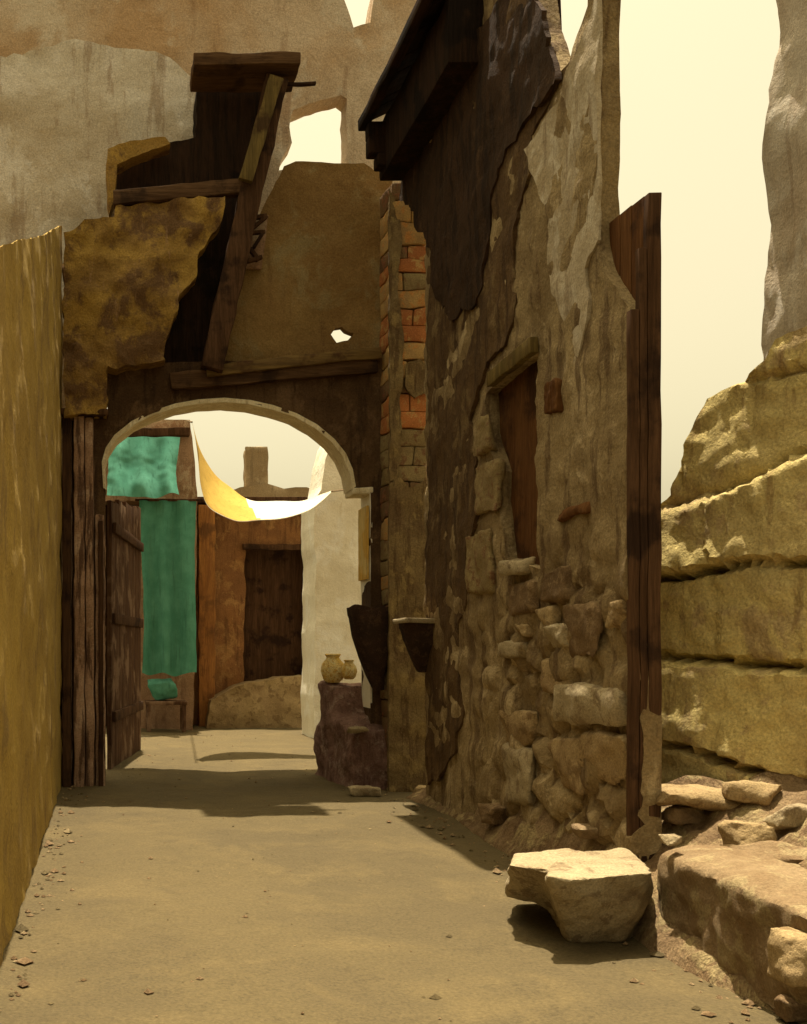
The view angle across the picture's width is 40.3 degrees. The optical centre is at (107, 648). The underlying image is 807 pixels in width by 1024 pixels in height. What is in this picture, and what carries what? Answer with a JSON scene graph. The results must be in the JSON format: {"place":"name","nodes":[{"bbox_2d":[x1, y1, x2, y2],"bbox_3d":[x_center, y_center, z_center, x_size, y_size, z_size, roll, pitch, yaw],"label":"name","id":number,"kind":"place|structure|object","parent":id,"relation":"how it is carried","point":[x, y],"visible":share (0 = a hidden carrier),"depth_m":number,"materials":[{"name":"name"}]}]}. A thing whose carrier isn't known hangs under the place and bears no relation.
{"place":"outdoors","nodes":[
{"label":"outdoors","id":0,"kind":"place"},
{"bbox_2d":[61,51,315,420],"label":"loft house","id":1,"kind":"structure","parent":0,"point":[163,259],"depth_m":11.73,"materials":[{"name":"brown paint"}]},
{"bbox_2d":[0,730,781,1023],"bbox_3d":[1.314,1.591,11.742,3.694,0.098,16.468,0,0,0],"label":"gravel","id":2,"kind":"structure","parent":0,"point":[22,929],"depth_m":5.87,"materials":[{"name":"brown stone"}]},
{"bbox_2d":[0,725,799,1023],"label":"ground","id":3,"kind":"structure","parent":0,"point":[123,945],"depth_m":6.03,"materials":[{"name":"beige sand"}]},
{"bbox_2d":[0,225,62,966],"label":"alley wall","id":4,"kind":"structure","parent":3,"relation":"on","point":[31,370],"depth_m":7.07,"materials":[{"name":"paint"}]},
{"bbox_2d":[107,500,143,768],"bbox_3d":[0.284,-0.314,14.896,0.121,3.834,2.837,0,0,10],"label":"gate leaf","id":5,"kind":"object","parent":3,"relation":"on","point":[125,549],"visible":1,"depth_m":14.50,"materials":[{"name":"brown wood"}]},
{"bbox_2d":[105,419,196,729],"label":"shop house","id":6,"kind":"structure","parent":3,"relation":"on","point":[165,716],"depth_m":20.50,"materials":[{"name":"paint"}]},
{"bbox_2d":[105,505,138,725],"bbox_3d":[0.305,-0.703,21.145,1.078,5.158,0.110,0,0,0],"label":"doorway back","id":7,"kind":"structure","parent":6,"relation":"in","point":[105,505],"depth_m":21.10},
{"bbox_2d":[135,499,203,500],"bbox_3d":[1.201,-2.874,19.820,1.344,0.054,0.054,0,0,0],"label":"hanging rail","id":8,"kind":"object","parent":6,"relation":"attached to","point":[170,499],"visible":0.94,"depth_m":19.80,"materials":[{"name":"brown wood"}]},
{"bbox_2d":[107,436,179,497],"bbox_3d":[0.695,-3.498,19.721,1.444,1.270,0.662,0,0,0],"label":"awning cloth","id":9,"kind":"object","parent":8,"relation":"hanging from","point":[142,466],"visible":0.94,"depth_m":19.74,"materials":[{"name":"teal fabric"}]},
{"bbox_2d":[139,500,196,676],"bbox_3d":[1.168,-1.159,19.757,1.112,3.402,0.228,0,0,0],"label":"hanging cloth","id":10,"kind":"object","parent":8,"relation":"hanging from","point":[168,572],"visible":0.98,"depth_m":19.78,"materials":[{"name":"green fabric"}]},
{"bbox_2d":[145,700,187,731],"bbox_3d":[1.130,1.305,19.898,0.802,0.600,0.608,0,0,0],"label":"table","id":11,"kind":"object","parent":3,"relation":"on","point":[181,703],"visible":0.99,"depth_m":19.62,"materials":[{"name":"brown wood"}]},
{"bbox_2d":[148,678,177,699],"bbox_3d":[1.059,0.790,19.863,0.579,0.429,0.384,0,0,0],"label":"cloth bundle","id":12,"kind":"object","parent":11,"relation":"on","point":[162,689],"visible":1,"depth_m":19.74,"materials":[{"name":"green fabric"}]},
{"bbox_2d":[0,0,426,754],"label":"ruined house","id":13,"kind":"structure","parent":3,"relation":"on","point":[84,84],"depth_m":13.06,"materials":[{"name":"paint"}]},
{"bbox_2d":[61,161,392,786],"bbox_3d":[1.532,-2.018,13.206,4.145,7.508,2.927,0,0,0],"label":"gateway","id":14,"kind":"object","parent":3,"relation":"on","point":[309,287],"visible":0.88,"depth_m":12.00,"materials":[{"name":"brown paint"}]},
{"bbox_2d":[347,604,388,690],"bbox_3d":[3.034,-0.009,11.758,0.556,0.982,0.429,0,0,0],"label":"wall basin","id":15,"kind":"object","parent":14,"relation":"attached to","point":[369,627],"depth_m":11.60,"materials":[{"name":"stone"}]},
{"bbox_2d":[193,497,307,725],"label":"courtyard house","id":16,"kind":"structure","parent":3,"relation":"on","point":[248,598],"depth_m":21.50,"materials":[{"name":"brown paint"}]},
{"bbox_2d":[242,544,303,680],"bbox_3d":[3.634,-0.427,21.683,1.658,3.780,0.634,0,0,0],"label":"door","id":17,"kind":"structure","parent":16,"relation":"in","point":[273,620],"depth_m":21.95,"materials":[{"name":"brown wood"}]},
{"bbox_2d":[205,675,301,728],"bbox_3d":[3.158,1.147,21.063,2.332,1.195,0.874,0,0,0],"label":"mud bench","id":18,"kind":"object","parent":3,"relation":"on","point":[273,702],"visible":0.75,"depth_m":20.69,"materials":[{"name":"soil"}]},
{"bbox_2d":[234,446,308,496],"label":"distant house","id":19,"kind":"structure","parent":3,"relation":"on","point":[255,476],"depth_m":32.24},
{"bbox_2d":[300,446,360,737],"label":"white house","id":20,"kind":"structure","parent":3,"relation":"on","point":[331,592],"depth_m":18.01,"materials":[{"name":"paint"}]},
{"bbox_2d":[187,420,342,521],"bbox_3d":[2.887,-3.235,17.951,3.249,2.616,4.906,0,0,0],"label":"sail awning","id":21,"kind":"object","parent":20,"relation":"attached to","point":[221,497],"visible":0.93,"depth_m":15.98,"materials":[{"name":"fabric"}]},
{"bbox_2d":[313,680,387,789],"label":"mounting block","id":22,"kind":"structure","parent":3,"relation":"on","point":[344,758],"depth_m":12.18,"materials":[{"name":"stone"}]},
{"bbox_2d":[321,654,343,682],"bbox_3d":[2.805,0.245,12.750,0.304,0.360,0.302,0,0,0],"label":"jar","id":23,"kind":"object","parent":22,"relation":"on","point":[332,664],"visible":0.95,"depth_m":12.65,"materials":[{"name":"yellow ceramic"}]},
{"bbox_2d":[341,660,356,678],"bbox_3d":[2.969,0.258,12.600,0.197,0.240,0.201,0,0,0],"label":"jar","id":24,"kind":"object","parent":22,"relation":"on","point":[348,669],"visible":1,"depth_m":12.53,"materials":[{"name":"yellow ceramic"}]},
{"bbox_2d":[347,726,368,733],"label":"rubble stone","id":25,"kind":"object","parent":22,"relation":"on","point":[355,729],"visible":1,"depth_m":11.64,"materials":[{"name":"stone"}]},
{"bbox_2d":[348,785,380,796],"bbox_3d":[2.793,1.552,11.161,0.349,0.122,0.252,0,0,0],"label":"rubble stone","id":26,"kind":"object","parent":3,"relation":"on","point":[363,791],"visible":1,"depth_m":11.05,"materials":[{"name":"stone"}]},
{"bbox_2d":[379,183,426,791],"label":"brick pier","id":27,"kind":"structure","parent":3,"relation":"on","point":[402,285],"depth_m":11.52,"materials":[{"name":"brown brick"}]},
{"bbox_2d":[412,785,425,793],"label":"rubble stone","id":28,"kind":"object","parent":3,"relation":"on","point":[418,788],"visible":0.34,"depth_m":11.01,"materials":[{"name":"stone"}]},
{"bbox_2d":[358,0,661,859],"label":"stone house","id":29,"kind":"structure","parent":3,"relation":"on","point":[492,142],"depth_m":8.16,"materials":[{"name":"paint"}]},
{"bbox_2d":[392,618,434,672],"bbox_3d":[3.257,-0.034,10.545,0.539,0.560,0.539,0,0,0],"label":"wall basin","id":30,"kind":"object","parent":29,"relation":"attached to","point":[417,635],"depth_m":10.38,"materials":[{"name":"stone"}]},
{"bbox_2d":[486,337,539,564],"bbox_3d":[3.335,-1.494,8.626,0.209,1.929,1.578,0,0,0],"label":"window","id":31,"kind":"structure","parent":29,"relation":"in","point":[517,406],"depth_m":8.37,"materials":[{"name":"brown wood"}]},
{"bbox_2d":[505,848,653,942],"bbox_3d":[2.683,1.381,5.850,0.781,0.471,1.325,0,0,28],"label":"cut block","id":32,"kind":"object","parent":3,"relation":"on","point":[591,896],"depth_m":5.51,"materials":[{"name":"stone"}]},
{"bbox_2d":[406,771,806,1023],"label":"rubble bank","id":33,"kind":"structure","parent":3,"relation":"on","point":[654,930],"depth_m":6.19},
{"bbox_2d":[477,802,507,824],"bbox_3d":[3.253,1.376,8.516,0.298,0.168,0.275,0,0,-21],"label":"rubble stone","id":34,"kind":"object","parent":33,"relation":"on","point":[494,813],"visible":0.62,"depth_m":8.43,"materials":[{"name":"brown stone"}]},
{"bbox_2d":[571,823,601,840],"bbox_3d":[3.340,1.251,6.924,0.385,0.126,0.227,0,0,0],"label":"rubble stone","id":35,"kind":"object","parent":33,"relation":"on","point":[584,830],"visible":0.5,"depth_m":6.85,"materials":[{"name":"brown stone"}]},
{"bbox_2d":[658,834,681,845],"bbox_3d":[3.000,1.020,5.460,0.094,0.057,0.096,0,0,0],"label":"rubble stone","id":36,"kind":"object","parent":33,"relation":"on","point":[669,839],"visible":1,"depth_m":5.43,"materials":[{"name":"stone"}]},
{"bbox_2d":[661,805,705,824],"bbox_3d":[3.633,1.043,6.453,0.273,0.124,0.208,0,0,0],"label":"rubble stone","id":37,"kind":"object","parent":33,"relation":"on","point":[677,814],"visible":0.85,"depth_m":6.37,"materials":[{"name":"brown stone"}]},
{"bbox_2d":[656,784,741,810],"bbox_3d":[3.751,0.936,6.344,0.684,0.163,0.305,0,0,16],"label":"rubble stone","id":38,"kind":"object","parent":33,"relation":"on","point":[700,797],"visible":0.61,"depth_m":6.27,"materials":[{"name":"stone"}]},
{"bbox_2d":[717,820,777,844],"bbox_3d":[3.615,1.074,5.774,0.276,0.204,0.238,0,0,0],"label":"rubble stone","id":39,"kind":"object","parent":33,"relation":"on","point":[735,832],"visible":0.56,"depth_m":5.71,"materials":[{"name":"stone"}]},
{"bbox_2d":[721,780,781,805],"bbox_3d":[3.892,0.867,6.171,0.323,0.146,0.190,0,0,25],"label":"rubble stone","id":40,"kind":"object","parent":33,"relation":"on","point":[753,792],"visible":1,"depth_m":6.12,"materials":[{"name":"stone"}]},
{"bbox_2d":[720,840,806,863],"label":"rubble stone","id":41,"kind":"object","parent":33,"relation":"on","point":[786,852],"visible":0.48,"depth_m":5.43,"materials":[{"name":"beige stone"}]},
{"bbox_2d":[763,803,806,829],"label":"rubble stone","id":42,"kind":"object","parent":33,"relation":"on","point":[790,816],"visible":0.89,"depth_m":5.67,"materials":[{"name":"stone"}]},
{"bbox_2d":[609,192,661,862],"bbox_3d":[3.357,-0.583,6.640,0.198,4.570,0.530,0,0,0],"label":"plank screen","id":43,"kind":"object","parent":3,"relation":"on","point":[635,235],"visible":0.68,"depth_m":6.38,"materials":[{"name":"brown wood"}]},
{"bbox_2d":[657,844,806,1008],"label":"long boulder","id":44,"kind":"object","parent":3,"relation":"on","point":[730,907],"visible":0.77,"depth_m":4.86,"materials":[{"name":"brown stone"}]},
{"bbox_2d":[767,927,806,987],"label":"rubble stone","id":45,"kind":"object","parent":44,"relation":"on","point":[787,954],"visible":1,"depth_m":4.21,"materials":[{"name":"stone"}]},
{"bbox_2d":[661,326,806,783],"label":"block wall","id":46,"kind":"structure","parent":3,"relation":"on","point":[734,600],"depth_m":6.63,"materials":[{"name":"yellow stone"}]},
{"bbox_2d":[761,0,806,360],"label":"plaster house","id":47,"kind":"structure","parent":3,"relation":"on","point":[784,153],"depth_m":8.94,"materials":[{"name":"beige paint"}]},
{"bbox_2d":[774,994,806,1021],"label":"rubble stone","id":48,"kind":"object","parent":3,"relation":"on","point":[787,1008],"visible":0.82,"depth_m":4.34,"materials":[{"name":"brown stone"}]},
{"bbox_2d":[166,0,779,502],"label":"sky","id":49,"kind":"structure","parent":0,"point":[696,75],"materials":[{"name":"beige"}]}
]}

